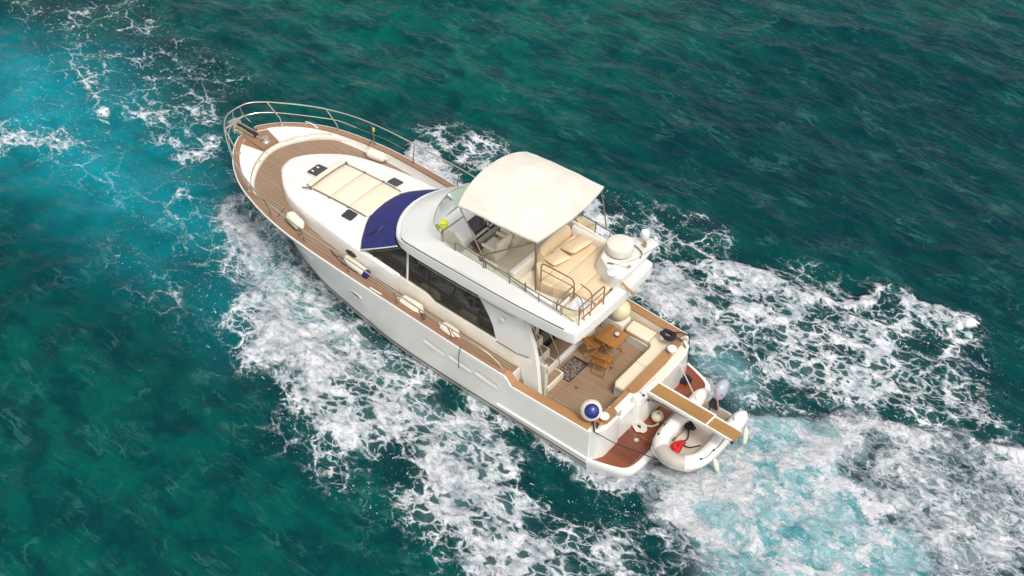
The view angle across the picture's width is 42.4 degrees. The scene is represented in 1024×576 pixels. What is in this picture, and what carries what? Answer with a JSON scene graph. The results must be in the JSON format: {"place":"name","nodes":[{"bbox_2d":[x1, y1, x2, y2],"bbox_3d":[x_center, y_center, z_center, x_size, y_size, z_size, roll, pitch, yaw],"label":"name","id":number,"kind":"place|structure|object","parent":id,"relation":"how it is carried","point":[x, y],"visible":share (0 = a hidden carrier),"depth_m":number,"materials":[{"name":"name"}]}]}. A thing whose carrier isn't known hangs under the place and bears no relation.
{"place":"outdoors","nodes":[
{"label":"outdoors","id":0,"kind":"place"},
{"bbox_2d":[440,219,447,229],"bbox_3d":[-1.810,-1.690,35.154,0.213,0.290,0.217,29,51,27],"label":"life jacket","id":1,"kind":"object","parent":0,"point":[443,224],"visible":0.91,"depth_m":35.08,"materials":[{"name":"yellow fabric"}]},
{"bbox_2d":[0,0,1023,575],"bbox_3d":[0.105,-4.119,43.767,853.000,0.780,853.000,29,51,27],"label":"water","id":2,"kind":"structure","parent":0,"point":[828,194],"depth_m":39.39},
{"bbox_2d":[224,101,741,477],"bbox_3d":[-1.488,-1.223,36.761,18.728,6.898,5.000,29,51,27],"label":"motor yacht","id":3,"kind":"object","parent":2,"relation":"on","point":[490,283],"visible":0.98,"depth_m":35.33,"materials":[{"name":"plastic"}]},
{"bbox_2d":[286,211,304,229],"bbox_3d":[-6.280,-1.951,38.269,0.337,0.340,0.899,-28,50,-26],"label":"fender","id":4,"kind":"object","parent":3,"relation":"on","point":[294,217],"visible":0.94,"depth_m":38.10,"materials":[{"name":"plastic"}]},
{"bbox_2d":[342,255,370,278],"bbox_3d":[-4.418,-0.627,37.157,0.273,0.275,1.100,-34,54,-31],"label":"fender","id":5,"kind":"object","parent":3,"relation":"on","point":[363,274],"visible":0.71,"depth_m":36.99,"materials":[{"name":"plastic"}]},
{"bbox_2d":[364,148,387,161],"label":"fender","id":6,"kind":"object","parent":3,"relation":"on","point":[375,155],"visible":1,"depth_m":40.35,"materials":[{"name":"plastic"}]},
{"bbox_2d":[397,295,423,313],"bbox_3d":[-2.770,0.478,36.170,1.079,0.361,0.370,27,50,25],"label":"fender","id":7,"kind":"object","parent":3,"relation":"on","point":[412,301],"visible":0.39,"depth_m":36.00,"materials":[{"name":"plastic"}]},
{"bbox_2d":[368,249,494,336],"bbox_3d":[-2.232,-0.236,35.685,4.810,1.350,0.135,29,51,27],"label":"saloon window","id":8,"kind":"structure","parent":3,"relation":"in","point":[453,297],"depth_m":35.56,"materials":[{"name":"black glass"}]},
{"bbox_2d":[368,247,495,338],"bbox_3d":[-2.233,-0.237,35.685,4.818,1.393,0.176,29,51,27],"label":"window frame","id":9,"kind":"structure","parent":3,"relation":"in","point":[397,247],"depth_m":35.89,"materials":[{"name":"metal"}]},
{"bbox_2d":[439,322,459,338],"bbox_3d":[-1.690,1.148,35.579,0.819,0.330,0.327,33,53,30],"label":"fender","id":10,"kind":"object","parent":3,"relation":"on","point":[443,328],"visible":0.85,"depth_m":35.45,"materials":[{"name":"plastic"}]},
{"bbox_2d":[539,328,553,345],"bbox_3d":[1.186,0.684,35.979,0.020,1.930,1.510,29,51,27],"label":"sliding door","id":11,"kind":"structure","parent":3,"relation":"in","point":[549,339],"depth_m":36.34,"materials":[{"name":"black glass"}]},
{"bbox_2d":[545,250,570,265],"bbox_3d":[1.186,-0.789,34.575,0.580,0.190,0.492,-26,50,-25],"label":"loose cushion","id":12,"kind":"object","parent":3,"relation":"on","point":[558,257],"visible":1,"depth_m":34.48,"materials":[{"name":"beige fabric"}]},
{"bbox_2d":[560,356,587,381],"bbox_3d":[1.628,2.209,36.069,0.500,0.019,0.880,29,51,27],"label":"doormat","id":13,"kind":"object","parent":3,"relation":"on","point":[573,367],"visible":0.98,"depth_m":36.07,"materials":[{"name":"grey fabric"}]},
{"bbox_2d":[561,236,592,253],"bbox_3d":[1.719,-1.149,34.898,0.780,0.232,0.505,-31,52,-29],"label":"loose cushion","id":14,"kind":"object","parent":3,"relation":"on","point":[576,244],"visible":1,"depth_m":34.78,"materials":[{"name":"beige fabric"}]},
{"bbox_2d":[579,334,601,360],"bbox_3d":[2.160,1.502,36.222,0.528,0.857,0.466,-16,46,-17],"label":"folding chair","id":15,"kind":"object","parent":3,"relation":"on","point":[587,340],"visible":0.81,"depth_m":36.20,"materials":[{"name":"brown wood"}]},
{"bbox_2d":[580,399,601,420],"bbox_3d":[2.017,3.111,33.634,0.567,0.575,0.569,29,51,27],"label":"ball fender","id":16,"kind":"object","parent":3,"relation":"hanging from","point":[590,409],"visible":1,"depth_m":33.43,"materials":[{"name":"plastic"}]},
{"bbox_2d":[592,421,598,431],"bbox_3d":[2.106,3.446,33.635,0.187,0.103,0.498,-9,44,-9],"label":"ball lanyard","id":17,"kind":"object","parent":3,"relation":"attached to","point":[594,427],"visible":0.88,"depth_m":33.53,"materials":[{"name":"fabric"}]},
{"bbox_2d":[591,352,612,379],"bbox_3d":[2.441,1.973,35.731,0.466,0.857,0.528,23,48,22],"label":"folding chair","id":18,"kind":"object","parent":3,"relation":"on","point":[598,359],"visible":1,"depth_m":35.67,"materials":[{"name":"brown wood"}]},
{"bbox_2d":[595,324,629,363],"bbox_3d":[2.736,1.568,36.245,0.680,0.721,0.680,29,51,27],"label":"folding table","id":19,"kind":"object","parent":3,"relation":"on","point":[606,336],"visible":0.98,"depth_m":36.01,"materials":[{"name":"brown wood"}]},
{"bbox_2d":[610,300,630,320],"bbox_3d":[2.992,0.561,36.637,0.620,0.718,0.616,29,51,27],"label":"ball fender","id":20,"kind":"object","parent":3,"relation":"on","point":[622,311],"visible":0.54,"depth_m":36.44,"materials":[{"name":"plastic"}]},
{"bbox_2d":[594,431,657,459],"bbox_3d":[2.916,4.038,33.660,1.717,0.880,0.058,5,44,5],"label":"mooring line","id":21,"kind":"object","parent":3,"relation":"attached to","point":[625,447],"visible":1,"depth_m":33.67,"materials":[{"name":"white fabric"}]},
{"bbox_2d":[632,421,658,432],"bbox_3d":[3.511,3.610,34.898,0.717,0.291,0.388,5,44,4],"label":"rope heap","id":22,"kind":"object","parent":3,"relation":"on","point":[643,428],"visible":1,"depth_m":34.91,"materials":[{"name":"white fabric"}]},
{"bbox_2d":[651,410,663,422],"bbox_3d":[3.865,3.393,35.045,0.329,0.378,0.329,29,51,27],"label":"ball fender","id":23,"kind":"object","parent":3,"relation":"on","point":[657,416],"visible":1,"depth_m":34.95,"materials":[{"name":"plastic"}]},
{"bbox_2d":[660,328,689,366],"bbox_3d":[4.413,1.684,36.196,0.892,1.140,0.458,22,48,21],"label":"coiled rope","id":24,"kind":"object","parent":3,"relation":"on","point":[672,336],"visible":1,"depth_m":35.87,"materials":[{"name":"black fabric"}]},
{"bbox_2d":[681,367,696,400],"bbox_3d":[4.692,2.534,35.046,0.031,0.234,1.375,-7,44,-8],"label":"mooring line","id":25,"kind":"object","parent":3,"relation":"attached to","point":[689,383],"visible":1,"depth_m":35.03,"materials":[{"name":"white fabric"}]},
{"bbox_2d":[651,379,747,471],"bbox_3d":[4.844,3.547,34.236,1.700,1.814,3.020,29,51,27],"label":"inflatable dinghy","id":26,"kind":"object","parent":3,"relation":"on","point":[713,446],"visible":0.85,"depth_m":34.30,"materials":[{"name":"rubber"}]},
{"bbox_2d":[670,440,685,452],"bbox_3d":[4.287,4.062,34.226,0.323,0.168,0.571,29,51,27],"label":"dry bag","id":27,"kind":"object","parent":26,"relation":"in","point":[675,447],"visible":0.92,"depth_m":34.17,"materials":[{"name":"red plastic"}]},
{"bbox_2d":[712,458,718,471],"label":"fender","id":28,"kind":"object","parent":26,"relation":"hanging from","point":[715,465],"visible":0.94,"depth_m":34.09,"materials":[{"name":"plastic"}]},
{"bbox_2d":[742,413,749,443],"bbox_3d":[6.152,3.708,34.638,0.177,0.883,0.140,-13,30,-27],"label":"fender","id":29,"kind":"object","parent":26,"relation":"hanging from","point":[745,436],"visible":1,"depth_m":34.64,"materials":[{"name":"plastic"}]},
{"bbox_2d":[245,218,819,538],"bbox_3d":[-0.280,1.853,37.340,19.428,0.363,8.830,29,51,27],"label":"spray","id":30,"kind":"object","parent":2,"relation":"on","point":[600,511],"visible":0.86,"depth_m":34.74,"materials":[{"name":"white liquid"}]},
{"bbox_2d":[566,297,589,312],"bbox_3d":[1.677,0.448,33.301,0.460,0.058,0.500,29,51,27],"label":"crumpled towel","id":31,"kind":"object","parent":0,"point":[573,304],"visible":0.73,"depth_m":33.33,"materials":[{"name":"white fabric"}]},
{"bbox_2d":[679,374,691,384],"bbox_3d":[4.715,2.467,36.177,0.353,0.179,0.428,-18,47,-19],"label":"coiled rope","id":32,"kind":"object","parent":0,"point":[685,382],"visible":0.81,"depth_m":36.09,"materials":[{"name":"black fabric"}]},
{"bbox_2d":[677,421,700,447],"bbox_3d":[4.554,3.820,34.486,0.612,0.172,0.816,-4,44,-5],"label":"rope bundle","id":33,"kind":"object","parent":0,"point":[688,425],"visible":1,"depth_m":34.60,"materials":[{"name":"black fabric"}]}
]}

